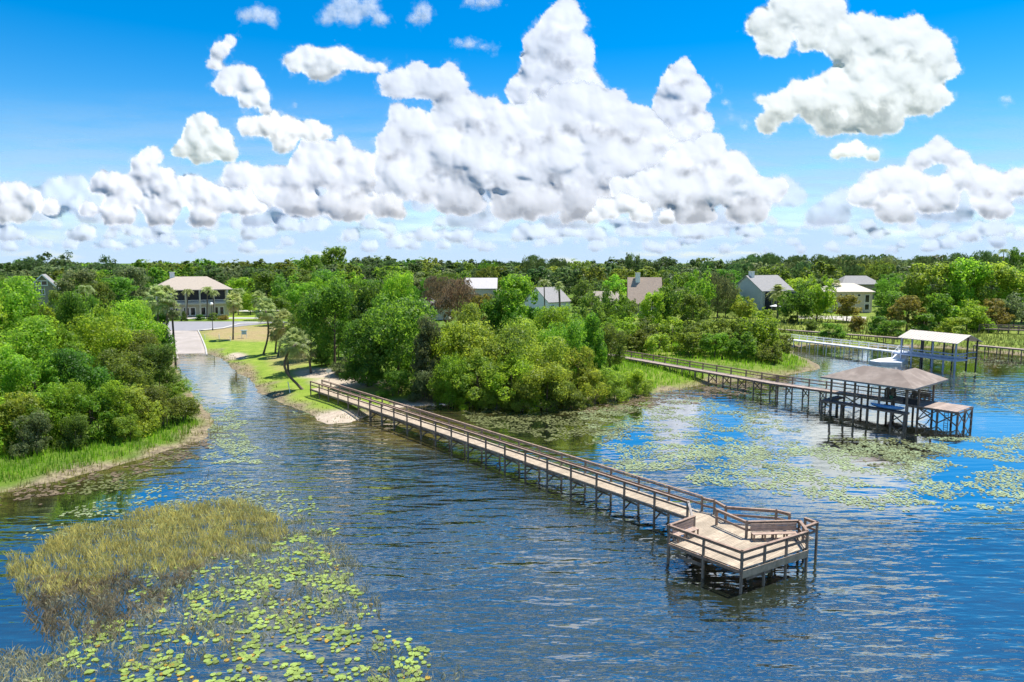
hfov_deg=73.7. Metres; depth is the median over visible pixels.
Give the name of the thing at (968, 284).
moss draped tree
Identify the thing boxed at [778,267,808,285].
moss draped tree
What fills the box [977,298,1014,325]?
leafy tree
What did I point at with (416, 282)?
leafy tree
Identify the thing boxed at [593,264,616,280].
leafy tree
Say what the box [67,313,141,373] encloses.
leafy tree
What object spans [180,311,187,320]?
shrub
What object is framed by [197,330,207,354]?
ramp kerb
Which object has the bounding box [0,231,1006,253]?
cloud
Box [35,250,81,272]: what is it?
leafy tree
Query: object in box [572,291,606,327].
leafy tree
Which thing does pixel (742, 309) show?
leafy tree
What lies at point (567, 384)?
leafy shrub
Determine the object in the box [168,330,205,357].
boat ramp
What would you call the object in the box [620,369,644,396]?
leafy shrub
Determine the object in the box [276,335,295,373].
cabbage palm
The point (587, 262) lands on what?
leafy tree
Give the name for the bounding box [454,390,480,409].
leafy shrub
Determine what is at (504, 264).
moss draped tree
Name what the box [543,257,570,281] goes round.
moss draped tree
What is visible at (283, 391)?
bank grass
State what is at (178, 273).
leafy tree
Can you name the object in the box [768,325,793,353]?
leafy tree
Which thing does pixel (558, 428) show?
lily pads
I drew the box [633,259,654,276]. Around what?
leafy tree
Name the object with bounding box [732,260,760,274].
moss draped tree
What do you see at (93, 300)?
leafy tree
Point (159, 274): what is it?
leafy tree
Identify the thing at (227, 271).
leafy tree
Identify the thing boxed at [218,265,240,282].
leafy tree
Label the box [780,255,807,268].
moss draped tree
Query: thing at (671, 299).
leafy tree
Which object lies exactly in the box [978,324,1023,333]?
railed dock
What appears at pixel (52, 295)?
leafy tree
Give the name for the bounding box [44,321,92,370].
leafy tree
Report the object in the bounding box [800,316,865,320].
beach path
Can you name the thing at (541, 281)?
queen palm
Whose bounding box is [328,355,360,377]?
leafy shrub
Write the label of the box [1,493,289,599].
yellow reeds
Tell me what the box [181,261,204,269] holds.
leafy tree
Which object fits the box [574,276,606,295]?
leafy tree
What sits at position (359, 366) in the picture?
leafy shrub
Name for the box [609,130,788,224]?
cloud
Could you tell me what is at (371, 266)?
leafy tree
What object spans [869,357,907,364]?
floating platform
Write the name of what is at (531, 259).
moss draped tree
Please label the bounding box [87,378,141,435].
leafy shrub
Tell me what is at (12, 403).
leafy shrub
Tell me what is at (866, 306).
window
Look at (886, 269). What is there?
moss draped tree
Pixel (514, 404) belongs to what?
leafy shrub
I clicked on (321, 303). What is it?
leafy tree
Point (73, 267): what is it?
leafy tree
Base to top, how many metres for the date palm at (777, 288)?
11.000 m
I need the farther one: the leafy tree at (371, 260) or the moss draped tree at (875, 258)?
the moss draped tree at (875, 258)
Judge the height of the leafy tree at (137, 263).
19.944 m
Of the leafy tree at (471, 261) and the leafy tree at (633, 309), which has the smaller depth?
the leafy tree at (633, 309)
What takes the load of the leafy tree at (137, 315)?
on the ground at (267, 365)
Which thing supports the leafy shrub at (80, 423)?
on the ground at (267, 365)
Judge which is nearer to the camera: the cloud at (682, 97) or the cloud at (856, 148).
the cloud at (856, 148)
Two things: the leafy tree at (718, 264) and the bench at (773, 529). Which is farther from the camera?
the leafy tree at (718, 264)
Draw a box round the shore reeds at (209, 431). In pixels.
[0,364,811,495]
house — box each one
[29,274,58,309]
[153,272,232,316]
[424,292,451,319]
[466,278,497,305]
[523,287,571,312]
[591,291,618,305]
[627,273,661,315]
[735,271,796,309]
[815,283,874,311]
[839,276,876,298]
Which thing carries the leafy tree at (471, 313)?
on the ground at (267, 365)
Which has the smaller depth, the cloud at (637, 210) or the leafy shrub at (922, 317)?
the leafy shrub at (922, 317)
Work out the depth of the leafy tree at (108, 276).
263.30 m
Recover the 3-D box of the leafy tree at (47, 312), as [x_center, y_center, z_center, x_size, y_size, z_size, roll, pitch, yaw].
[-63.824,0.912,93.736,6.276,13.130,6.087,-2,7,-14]
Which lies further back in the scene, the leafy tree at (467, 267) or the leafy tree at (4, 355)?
the leafy tree at (467, 267)
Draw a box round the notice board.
[240,330,246,337]
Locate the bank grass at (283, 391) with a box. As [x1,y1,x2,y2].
[210,348,418,421]
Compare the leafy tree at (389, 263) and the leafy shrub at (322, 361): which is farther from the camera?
the leafy tree at (389, 263)
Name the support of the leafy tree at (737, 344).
on the ground at (267, 365)
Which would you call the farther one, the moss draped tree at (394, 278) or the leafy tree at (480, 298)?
the moss draped tree at (394, 278)
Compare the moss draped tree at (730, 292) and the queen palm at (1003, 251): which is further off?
the queen palm at (1003, 251)
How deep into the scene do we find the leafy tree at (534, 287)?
241.80 m
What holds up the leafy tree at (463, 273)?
on the ground at (267, 365)
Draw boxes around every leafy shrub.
[0,390,44,454]
[0,391,17,452]
[7,389,74,443]
[8,408,53,456]
[19,381,85,418]
[39,378,94,444]
[52,412,91,450]
[59,386,119,443]
[81,373,132,412]
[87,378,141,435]
[104,413,143,443]
[114,384,167,436]
[135,382,186,426]
[163,379,191,398]
[168,394,200,423]
[195,314,204,319]
[206,312,218,319]
[217,314,228,319]
[311,346,337,365]
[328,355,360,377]
[353,360,379,385]
[374,368,417,397]
[407,369,439,401]
[433,376,464,406]
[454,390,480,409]
[472,383,507,408]
[498,382,535,411]
[540,379,575,410]
[560,389,587,408]
[573,368,610,404]
[596,367,631,401]
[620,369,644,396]
[632,378,653,394]
[755,337,783,362]
[786,315,798,323]
[803,319,818,330]
[819,323,846,337]
[848,314,866,331]
[868,316,884,332]
[872,319,906,336]
[908,313,937,331]
[933,317,970,334]
[965,317,996,332]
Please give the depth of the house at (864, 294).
236.78 m
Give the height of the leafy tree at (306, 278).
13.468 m
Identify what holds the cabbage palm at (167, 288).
on the ground at (267, 365)
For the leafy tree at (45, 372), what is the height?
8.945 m
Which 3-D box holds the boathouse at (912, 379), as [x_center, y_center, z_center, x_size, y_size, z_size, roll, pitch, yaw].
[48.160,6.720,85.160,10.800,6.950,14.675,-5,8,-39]
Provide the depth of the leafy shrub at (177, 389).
93.22 m
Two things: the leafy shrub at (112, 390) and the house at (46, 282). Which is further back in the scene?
the house at (46, 282)
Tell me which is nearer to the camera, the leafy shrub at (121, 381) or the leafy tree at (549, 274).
the leafy shrub at (121, 381)
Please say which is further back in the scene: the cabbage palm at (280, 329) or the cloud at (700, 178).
the cloud at (700, 178)
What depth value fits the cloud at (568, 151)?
17128.22 m
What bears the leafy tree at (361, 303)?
on the ground at (267, 365)
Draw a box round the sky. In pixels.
[0,0,1023,234]
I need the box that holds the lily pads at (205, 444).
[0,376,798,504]
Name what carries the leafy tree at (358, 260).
on the ground at (267, 365)
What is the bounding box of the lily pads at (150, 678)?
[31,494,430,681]
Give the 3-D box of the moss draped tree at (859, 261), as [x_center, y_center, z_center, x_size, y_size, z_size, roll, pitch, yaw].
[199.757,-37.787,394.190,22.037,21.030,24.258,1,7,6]
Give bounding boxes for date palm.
[553,281,563,306]
[765,284,787,317]
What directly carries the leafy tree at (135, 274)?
on the ground at (267, 365)
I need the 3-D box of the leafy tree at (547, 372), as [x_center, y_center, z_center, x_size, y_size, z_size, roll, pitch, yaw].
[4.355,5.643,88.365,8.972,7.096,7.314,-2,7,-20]
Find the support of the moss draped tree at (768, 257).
on the ground at (267, 365)
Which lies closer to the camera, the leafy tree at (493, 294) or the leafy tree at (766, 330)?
the leafy tree at (766, 330)
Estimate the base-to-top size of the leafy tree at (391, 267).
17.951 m
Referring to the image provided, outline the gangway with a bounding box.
[891,345,913,359]
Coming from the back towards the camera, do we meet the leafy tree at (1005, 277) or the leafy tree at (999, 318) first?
the leafy tree at (1005, 277)
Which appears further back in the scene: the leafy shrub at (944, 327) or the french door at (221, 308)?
the french door at (221, 308)
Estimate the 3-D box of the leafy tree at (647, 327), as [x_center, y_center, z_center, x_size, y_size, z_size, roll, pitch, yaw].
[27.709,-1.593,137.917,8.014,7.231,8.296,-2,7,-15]
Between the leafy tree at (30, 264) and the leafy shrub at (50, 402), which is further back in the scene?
the leafy tree at (30, 264)
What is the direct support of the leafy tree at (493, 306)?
on the ground at (267, 365)
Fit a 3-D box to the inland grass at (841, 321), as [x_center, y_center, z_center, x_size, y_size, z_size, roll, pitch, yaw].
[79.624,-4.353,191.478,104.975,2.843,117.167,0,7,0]
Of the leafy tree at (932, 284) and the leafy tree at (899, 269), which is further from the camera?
the leafy tree at (899, 269)
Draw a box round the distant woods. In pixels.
[0,262,1021,272]
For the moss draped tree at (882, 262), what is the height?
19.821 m
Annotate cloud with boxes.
[0,153,1023,262]
[0,181,60,224]
[0,215,1023,242]
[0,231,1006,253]
[29,171,1023,229]
[78,146,267,228]
[171,112,238,164]
[206,35,270,114]
[221,135,406,222]
[237,110,332,153]
[243,9,272,21]
[283,44,386,81]
[324,0,384,21]
[373,61,679,224]
[416,6,428,19]
[504,0,608,103]
[585,191,674,224]
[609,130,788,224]
[652,56,714,140]
[745,0,960,137]
[830,139,879,161]
[846,135,1023,224]
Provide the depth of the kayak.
81.36 m
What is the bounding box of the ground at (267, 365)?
[0,263,1023,492]
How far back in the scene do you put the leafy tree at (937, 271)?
199.09 m
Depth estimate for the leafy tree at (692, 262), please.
486.94 m
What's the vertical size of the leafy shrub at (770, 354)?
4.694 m
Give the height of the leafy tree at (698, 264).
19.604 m
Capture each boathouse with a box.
[820,366,973,427]
[893,329,982,369]
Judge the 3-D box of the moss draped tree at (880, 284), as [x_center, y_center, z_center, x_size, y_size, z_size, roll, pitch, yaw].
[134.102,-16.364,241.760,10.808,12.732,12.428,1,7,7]
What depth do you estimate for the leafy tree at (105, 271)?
348.71 m
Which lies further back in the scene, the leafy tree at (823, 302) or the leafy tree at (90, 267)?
the leafy tree at (90, 267)
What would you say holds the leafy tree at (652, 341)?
on the ground at (267, 365)
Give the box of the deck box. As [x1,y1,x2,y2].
[903,397,919,404]
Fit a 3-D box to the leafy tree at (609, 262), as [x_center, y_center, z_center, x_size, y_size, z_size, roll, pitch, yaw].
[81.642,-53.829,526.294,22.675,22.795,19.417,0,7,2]
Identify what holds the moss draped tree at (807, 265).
on the ground at (267, 365)
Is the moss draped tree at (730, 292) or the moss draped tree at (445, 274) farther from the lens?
the moss draped tree at (445, 274)
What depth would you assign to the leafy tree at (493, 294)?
259.43 m
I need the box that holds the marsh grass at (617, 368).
[0,342,807,483]
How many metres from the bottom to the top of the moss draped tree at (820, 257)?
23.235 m
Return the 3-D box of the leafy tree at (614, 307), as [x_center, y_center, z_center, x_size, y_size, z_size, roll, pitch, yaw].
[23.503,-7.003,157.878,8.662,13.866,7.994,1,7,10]
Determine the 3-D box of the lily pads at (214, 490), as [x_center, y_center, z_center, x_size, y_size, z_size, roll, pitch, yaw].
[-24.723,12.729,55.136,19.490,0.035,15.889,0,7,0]
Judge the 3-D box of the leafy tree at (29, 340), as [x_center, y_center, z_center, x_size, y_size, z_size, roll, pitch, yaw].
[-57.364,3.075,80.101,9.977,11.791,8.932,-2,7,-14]
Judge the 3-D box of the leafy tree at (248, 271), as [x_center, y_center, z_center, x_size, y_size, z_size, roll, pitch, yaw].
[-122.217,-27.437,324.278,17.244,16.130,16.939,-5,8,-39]
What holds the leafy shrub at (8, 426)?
on the ground at (267, 365)
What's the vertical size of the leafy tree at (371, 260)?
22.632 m
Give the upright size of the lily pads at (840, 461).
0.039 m
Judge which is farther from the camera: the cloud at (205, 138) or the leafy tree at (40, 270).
the cloud at (205, 138)
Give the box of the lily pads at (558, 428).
[66,399,951,493]
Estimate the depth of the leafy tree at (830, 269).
319.10 m
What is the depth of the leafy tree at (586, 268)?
383.69 m
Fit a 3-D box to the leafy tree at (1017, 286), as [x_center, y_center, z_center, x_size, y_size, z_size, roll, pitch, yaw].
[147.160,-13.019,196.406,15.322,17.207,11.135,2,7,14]
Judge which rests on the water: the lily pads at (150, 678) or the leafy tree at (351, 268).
the lily pads at (150, 678)
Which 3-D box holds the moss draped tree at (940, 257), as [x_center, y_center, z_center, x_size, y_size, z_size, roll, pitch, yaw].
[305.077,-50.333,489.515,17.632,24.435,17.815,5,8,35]
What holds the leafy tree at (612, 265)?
on the ground at (267, 365)
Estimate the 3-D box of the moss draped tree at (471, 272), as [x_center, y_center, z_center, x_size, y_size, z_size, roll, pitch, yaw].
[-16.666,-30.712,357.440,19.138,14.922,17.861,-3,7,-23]
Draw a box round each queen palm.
[76,285,97,335]
[182,289,193,317]
[199,286,212,317]
[207,290,219,312]
[233,288,243,314]
[537,279,552,311]
[996,249,1010,260]
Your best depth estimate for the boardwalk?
161.40 m
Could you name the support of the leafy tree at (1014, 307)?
on the ground at (267, 365)
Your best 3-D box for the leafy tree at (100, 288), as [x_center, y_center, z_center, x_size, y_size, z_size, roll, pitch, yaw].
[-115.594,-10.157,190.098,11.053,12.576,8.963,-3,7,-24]
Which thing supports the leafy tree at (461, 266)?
on the ground at (267, 365)
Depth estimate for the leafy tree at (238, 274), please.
322.34 m
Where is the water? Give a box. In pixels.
[0,345,1023,681]
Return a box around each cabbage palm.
[142,284,175,342]
[157,285,177,342]
[163,300,181,367]
[223,291,242,339]
[251,290,266,319]
[255,297,277,354]
[267,319,283,352]
[271,308,293,355]
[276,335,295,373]
[280,327,309,389]
[301,338,317,373]
[832,280,840,286]
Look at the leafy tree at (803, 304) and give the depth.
195.99 m
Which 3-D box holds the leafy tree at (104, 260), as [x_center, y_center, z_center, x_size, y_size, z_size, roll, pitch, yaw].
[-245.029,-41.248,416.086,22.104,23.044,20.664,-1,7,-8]
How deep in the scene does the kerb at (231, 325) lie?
187.26 m
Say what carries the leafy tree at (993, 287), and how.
on the ground at (267, 365)
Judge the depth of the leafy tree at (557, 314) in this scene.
118.08 m
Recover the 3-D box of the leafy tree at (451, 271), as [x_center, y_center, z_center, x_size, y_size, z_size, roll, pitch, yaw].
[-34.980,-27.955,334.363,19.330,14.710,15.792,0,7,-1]
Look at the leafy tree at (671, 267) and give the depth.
394.12 m
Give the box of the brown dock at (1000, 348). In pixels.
[973,345,1023,356]
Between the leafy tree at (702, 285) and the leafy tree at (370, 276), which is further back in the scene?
the leafy tree at (370, 276)
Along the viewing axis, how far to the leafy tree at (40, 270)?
356.85 m
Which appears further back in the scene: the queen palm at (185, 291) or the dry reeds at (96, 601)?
the queen palm at (185, 291)
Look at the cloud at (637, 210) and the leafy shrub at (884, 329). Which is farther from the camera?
the cloud at (637, 210)
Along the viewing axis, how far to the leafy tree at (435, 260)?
478.20 m
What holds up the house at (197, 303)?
on the ground at (267, 365)
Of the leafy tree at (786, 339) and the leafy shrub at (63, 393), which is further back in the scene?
the leafy tree at (786, 339)
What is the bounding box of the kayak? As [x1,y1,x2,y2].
[871,402,904,409]
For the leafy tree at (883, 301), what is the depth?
186.98 m
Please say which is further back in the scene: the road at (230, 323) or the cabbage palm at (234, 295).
the road at (230, 323)
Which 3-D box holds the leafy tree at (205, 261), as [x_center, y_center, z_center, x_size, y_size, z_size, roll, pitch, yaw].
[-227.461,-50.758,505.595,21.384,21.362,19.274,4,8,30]
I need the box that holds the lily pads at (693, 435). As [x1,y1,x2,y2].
[576,346,1023,468]
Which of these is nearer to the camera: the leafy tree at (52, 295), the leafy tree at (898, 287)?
the leafy tree at (52, 295)
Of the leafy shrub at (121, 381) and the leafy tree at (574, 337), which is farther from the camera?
the leafy tree at (574, 337)
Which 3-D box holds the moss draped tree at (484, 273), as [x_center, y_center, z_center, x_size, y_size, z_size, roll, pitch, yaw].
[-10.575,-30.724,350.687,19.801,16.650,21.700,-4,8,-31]
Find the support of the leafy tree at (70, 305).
on the ground at (267, 365)
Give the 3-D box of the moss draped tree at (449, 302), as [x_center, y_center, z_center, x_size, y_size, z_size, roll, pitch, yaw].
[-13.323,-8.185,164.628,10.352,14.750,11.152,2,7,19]
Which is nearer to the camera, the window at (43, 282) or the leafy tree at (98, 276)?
the window at (43, 282)
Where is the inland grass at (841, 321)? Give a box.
[647,309,1023,354]
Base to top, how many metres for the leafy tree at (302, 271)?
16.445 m
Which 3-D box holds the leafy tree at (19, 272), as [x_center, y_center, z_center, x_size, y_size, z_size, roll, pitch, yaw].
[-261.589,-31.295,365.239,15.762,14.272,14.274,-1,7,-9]
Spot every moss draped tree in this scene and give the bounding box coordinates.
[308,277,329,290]
[346,282,361,291]
[382,271,412,295]
[408,277,429,302]
[420,275,453,310]
[428,272,462,285]
[435,277,477,322]
[468,268,491,277]
[475,265,507,289]
[478,262,500,286]
[480,259,497,265]
[497,261,512,269]
[519,254,549,289]
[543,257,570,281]
[655,269,673,285]
[668,286,695,298]
[689,257,707,267]
[694,261,714,279]
[700,271,742,320]
[723,262,754,278]
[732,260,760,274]
[739,253,762,262]
[757,252,785,265]
[767,262,795,278]
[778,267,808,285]
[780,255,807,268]
[791,262,824,278]
[808,254,838,277]
[834,254,848,273]
[835,264,865,277]
[837,254,867,275]
[842,257,875,277]
[856,262,880,279]
[859,263,899,280]
[861,254,882,260]
[872,260,895,268]
[874,277,904,294]
[876,255,899,265]
[895,260,908,267]
[909,256,944,265]
[935,255,947,261]
[941,252,975,263]
[943,279,993,294]
[969,250,1000,263]
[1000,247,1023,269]
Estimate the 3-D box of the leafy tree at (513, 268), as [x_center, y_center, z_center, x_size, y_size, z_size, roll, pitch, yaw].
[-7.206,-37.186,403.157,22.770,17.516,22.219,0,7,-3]
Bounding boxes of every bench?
[672,519,698,542]
[750,523,798,541]
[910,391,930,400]
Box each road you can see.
[131,321,266,330]
[224,321,329,326]
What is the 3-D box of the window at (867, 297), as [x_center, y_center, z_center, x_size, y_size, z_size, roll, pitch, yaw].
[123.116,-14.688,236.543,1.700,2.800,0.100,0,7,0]
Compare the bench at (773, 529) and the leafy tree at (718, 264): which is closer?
the bench at (773, 529)
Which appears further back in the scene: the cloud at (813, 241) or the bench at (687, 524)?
the cloud at (813, 241)
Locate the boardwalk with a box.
[779,329,903,345]
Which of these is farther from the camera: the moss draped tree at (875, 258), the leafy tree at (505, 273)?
the moss draped tree at (875, 258)
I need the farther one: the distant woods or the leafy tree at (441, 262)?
the distant woods
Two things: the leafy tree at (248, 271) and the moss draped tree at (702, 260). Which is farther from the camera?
the moss draped tree at (702, 260)
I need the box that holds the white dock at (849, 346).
[785,334,908,358]
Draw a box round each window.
[35,280,47,285]
[864,304,868,309]
[865,295,869,302]
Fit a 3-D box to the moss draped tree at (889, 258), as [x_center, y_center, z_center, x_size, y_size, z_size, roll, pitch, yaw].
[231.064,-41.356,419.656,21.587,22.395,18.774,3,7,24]
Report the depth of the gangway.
131.71 m
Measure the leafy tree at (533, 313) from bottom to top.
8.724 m
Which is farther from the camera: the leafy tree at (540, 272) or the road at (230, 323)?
the leafy tree at (540, 272)
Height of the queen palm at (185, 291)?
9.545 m
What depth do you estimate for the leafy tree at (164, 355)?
91.34 m
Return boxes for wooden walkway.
[611,351,843,406]
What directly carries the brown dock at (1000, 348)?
in the water
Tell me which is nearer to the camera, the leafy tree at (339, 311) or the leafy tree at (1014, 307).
the leafy tree at (339, 311)
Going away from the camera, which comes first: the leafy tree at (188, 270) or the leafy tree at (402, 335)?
the leafy tree at (402, 335)
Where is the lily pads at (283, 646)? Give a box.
[89,553,429,681]
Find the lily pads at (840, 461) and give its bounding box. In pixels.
[175,369,1023,510]
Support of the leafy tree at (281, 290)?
on the ground at (267, 365)
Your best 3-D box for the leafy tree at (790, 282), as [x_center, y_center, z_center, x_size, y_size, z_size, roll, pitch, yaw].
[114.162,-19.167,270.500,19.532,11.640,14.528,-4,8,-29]
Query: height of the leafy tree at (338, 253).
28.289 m
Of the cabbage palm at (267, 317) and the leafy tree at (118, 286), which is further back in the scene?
the leafy tree at (118, 286)
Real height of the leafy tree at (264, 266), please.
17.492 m
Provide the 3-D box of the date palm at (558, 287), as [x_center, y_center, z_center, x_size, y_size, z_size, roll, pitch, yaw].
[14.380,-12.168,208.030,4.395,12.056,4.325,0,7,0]
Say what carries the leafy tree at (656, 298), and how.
on the ground at (267, 365)
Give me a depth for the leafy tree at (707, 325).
132.39 m
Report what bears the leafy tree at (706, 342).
on the ground at (267, 365)
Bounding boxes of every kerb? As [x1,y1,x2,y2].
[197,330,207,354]
[199,322,266,330]
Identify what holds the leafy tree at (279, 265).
on the ground at (267, 365)
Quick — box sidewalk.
[180,317,258,318]
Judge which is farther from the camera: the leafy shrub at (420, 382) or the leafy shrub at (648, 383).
the leafy shrub at (648, 383)
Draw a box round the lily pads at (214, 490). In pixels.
[23,469,317,537]
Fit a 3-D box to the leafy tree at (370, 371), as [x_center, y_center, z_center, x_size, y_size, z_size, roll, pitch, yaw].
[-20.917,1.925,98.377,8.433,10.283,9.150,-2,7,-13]
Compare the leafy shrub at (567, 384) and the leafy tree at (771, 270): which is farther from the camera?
the leafy tree at (771, 270)
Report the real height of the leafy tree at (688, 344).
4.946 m
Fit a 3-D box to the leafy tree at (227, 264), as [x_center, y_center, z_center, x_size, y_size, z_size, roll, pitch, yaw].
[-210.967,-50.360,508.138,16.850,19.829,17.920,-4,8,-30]
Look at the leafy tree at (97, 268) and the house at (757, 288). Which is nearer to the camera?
the house at (757, 288)
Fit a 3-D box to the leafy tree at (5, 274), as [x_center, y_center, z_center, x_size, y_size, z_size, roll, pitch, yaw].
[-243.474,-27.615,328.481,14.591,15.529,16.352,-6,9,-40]
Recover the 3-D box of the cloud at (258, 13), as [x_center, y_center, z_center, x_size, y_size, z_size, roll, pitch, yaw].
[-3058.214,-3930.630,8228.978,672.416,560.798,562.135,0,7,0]
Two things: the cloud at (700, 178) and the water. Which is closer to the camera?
the water
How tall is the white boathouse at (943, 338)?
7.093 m
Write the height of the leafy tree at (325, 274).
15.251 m
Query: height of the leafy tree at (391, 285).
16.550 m
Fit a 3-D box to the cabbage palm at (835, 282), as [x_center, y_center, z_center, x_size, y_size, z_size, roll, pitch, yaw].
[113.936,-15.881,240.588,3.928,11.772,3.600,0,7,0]
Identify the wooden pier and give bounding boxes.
[310,379,818,593]
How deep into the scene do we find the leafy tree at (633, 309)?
176.78 m
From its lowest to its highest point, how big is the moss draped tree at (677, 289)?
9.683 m
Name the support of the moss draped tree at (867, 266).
on the ground at (267, 365)
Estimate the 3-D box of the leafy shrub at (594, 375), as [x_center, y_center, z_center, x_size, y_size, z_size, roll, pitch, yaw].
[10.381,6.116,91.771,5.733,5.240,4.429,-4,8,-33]
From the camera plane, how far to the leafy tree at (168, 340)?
121.55 m
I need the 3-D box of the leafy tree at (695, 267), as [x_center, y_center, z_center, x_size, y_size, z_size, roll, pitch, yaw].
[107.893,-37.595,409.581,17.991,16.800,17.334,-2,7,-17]
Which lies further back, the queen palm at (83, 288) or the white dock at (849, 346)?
the white dock at (849, 346)
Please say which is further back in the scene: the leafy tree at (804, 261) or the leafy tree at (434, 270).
the leafy tree at (804, 261)
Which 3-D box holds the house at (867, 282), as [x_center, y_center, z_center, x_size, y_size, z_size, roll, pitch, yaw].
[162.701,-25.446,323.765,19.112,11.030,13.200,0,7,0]
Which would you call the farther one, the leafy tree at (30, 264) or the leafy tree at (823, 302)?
the leafy tree at (30, 264)
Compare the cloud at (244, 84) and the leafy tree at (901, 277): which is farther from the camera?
the cloud at (244, 84)
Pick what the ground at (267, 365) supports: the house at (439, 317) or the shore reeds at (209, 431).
the house at (439, 317)
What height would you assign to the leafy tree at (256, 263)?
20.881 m
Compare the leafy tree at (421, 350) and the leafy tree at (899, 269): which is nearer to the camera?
the leafy tree at (421, 350)
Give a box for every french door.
[183,307,189,315]
[190,307,195,315]
[201,307,205,314]
[215,306,218,314]
[219,306,224,314]
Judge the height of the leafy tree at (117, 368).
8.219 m
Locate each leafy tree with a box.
[0,262,17,274]
[0,272,13,283]
[0,276,45,392]
[0,290,10,379]
[0,315,61,392]
[0,342,35,400]
[0,347,69,404]
[1,272,33,308]
[10,269,33,279]
[12,256,44,275]
[23,300,69,359]
[28,264,65,281]
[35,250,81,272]
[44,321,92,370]
[45,263,81,278]
[45,290,71,326]
[46,268,63,279]
[46,347,116,395]
[51,291,103,365]
[53,268,97,305]
[54,273,79,291]
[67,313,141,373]
[78,282,116,315]
[82,263,111,269]
[83,269,105,290]
[88,293,100,366]
[90,254,119,270]
[90,300,126,366]
[92,266,114,275]
[92,348,156,404]
[95,269,115,278]
[95,277,143,309]
[97,274,110,296]
[106,329,176,386]
[107,266,152,302]
[109,300,169,345]
[130,259,166,282]
[133,343,186,390]
[138,267,167,298]
[144,259,171,279]
[146,312,177,362]
[158,269,193,281]
[163,263,193,276]
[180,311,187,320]
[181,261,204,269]
[181,263,203,276]
[194,264,222,275]
[194,268,230,282]
[195,258,216,266]
[208,267,237,283]
[217,260,230,267]
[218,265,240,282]
[224,277,255,303]
[224,279,249,306]
[230,268,258,287]
[231,259,252,276]
[231,263,247,269]
[240,292,261,314]
[242,266,270,277]
[246,271,277,298]
[251,258,273,271]
[253,263,271,272]
[262,278,292,295]
[262,295,293,319]
[270,270,303,315]
[272,259,297,280]
[276,267,296,277]
[283,266,313,284]
[284,293,333,358]
[286,282,315,313]
[290,257,303,265]
[293,271,360,364]
[294,273,311,283]
[298,254,323,272]
[310,269,339,284]
[316,263,343,270]
[319,246,347,269]
[321,320,348,357]
[327,290,362,331]
[335,269,363,289]
[336,318,394,386]
[337,263,361,280]
[344,282,387,363]
[349,255,382,274]
[353,255,373,267]
[357,279,385,298]
[358,267,386,280]
[358,289,437,380]
[359,258,386,278]
[371,262,409,279]
[377,270,415,336]
[383,256,396,263]
[385,260,404,269]
[392,297,438,367]
[398,256,424,267]
[403,271,424,283]
[408,260,423,276]
[408,277,425,291]
[409,314,443,396]
[415,260,446,273]
[417,268,441,278]
[420,257,440,272]
[425,319,472,375]
[426,351,477,402]
[431,260,450,269]
[432,262,464,276]
[436,269,457,278]
[446,302,481,357]
[448,320,509,396]
[450,356,510,407]
[451,259,477,276]
[453,270,471,290]
[462,259,482,274]
[470,293,495,326]
[477,325,543,399]
[478,298,504,342]
[479,353,544,410]
[489,274,538,330]
[490,263,517,290]
[491,291,507,305]
[499,266,534,285]
[499,317,555,384]
[508,336,571,399]
[512,358,578,409]
[514,262,537,283]
[521,285,542,302]
[525,266,552,286]
[527,305,571,337]
[528,306,551,326]
[537,319,588,387]
[540,265,572,281]
[543,266,572,289]
[550,266,582,294]
[553,304,584,336]
[562,346,598,395]
[567,264,590,283]
[569,258,596,278]
[570,279,597,308]
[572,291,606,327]
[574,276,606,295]
[578,263,606,284]
[581,309,607,369]
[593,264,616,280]
[596,322,628,368]
[597,263,620,276]
[597,274,626,296]
[599,280,631,327]
[602,313,643,345]
[603,266,640,293]
[604,257,624,276]
[617,298,638,323]
[623,329,650,351]
[625,252,643,274]
[625,266,657,290]
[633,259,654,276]
[633,314,668,344]
[637,291,665,328]
[643,332,672,355]
[649,256,681,273]
[656,316,685,348]
[657,273,698,328]
[658,266,680,283]
[663,268,700,288]
[671,331,702,355]
[673,272,698,288]
[677,259,697,269]
[677,319,717,344]
[678,293,712,326]
[679,264,703,275]
[684,266,716,317]
[696,261,725,275]
[697,332,731,354]
[698,268,716,278]
[701,257,734,275]
[713,292,738,317]
[713,318,746,353]
[714,282,745,305]
[715,269,742,282]
[724,331,759,357]
[728,306,783,354]
[731,294,757,318]
[744,259,769,274]
[754,263,794,281]
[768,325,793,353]
[777,280,816,319]
[785,278,820,292]
[797,260,820,279]
[798,261,844,286]
[800,272,837,319]
[805,278,837,285]
[832,294,861,320]
[872,273,899,297]
[872,290,905,318]
[886,271,930,319]
[886,274,910,287]
[886,295,930,331]
[888,263,918,274]
[898,261,961,307]
[909,272,943,293]
[921,291,959,330]
[940,257,993,309]
[941,299,989,329]
[967,261,1023,321]
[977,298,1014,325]
[983,280,999,294]
[994,292,1023,328]
[995,267,1023,322]

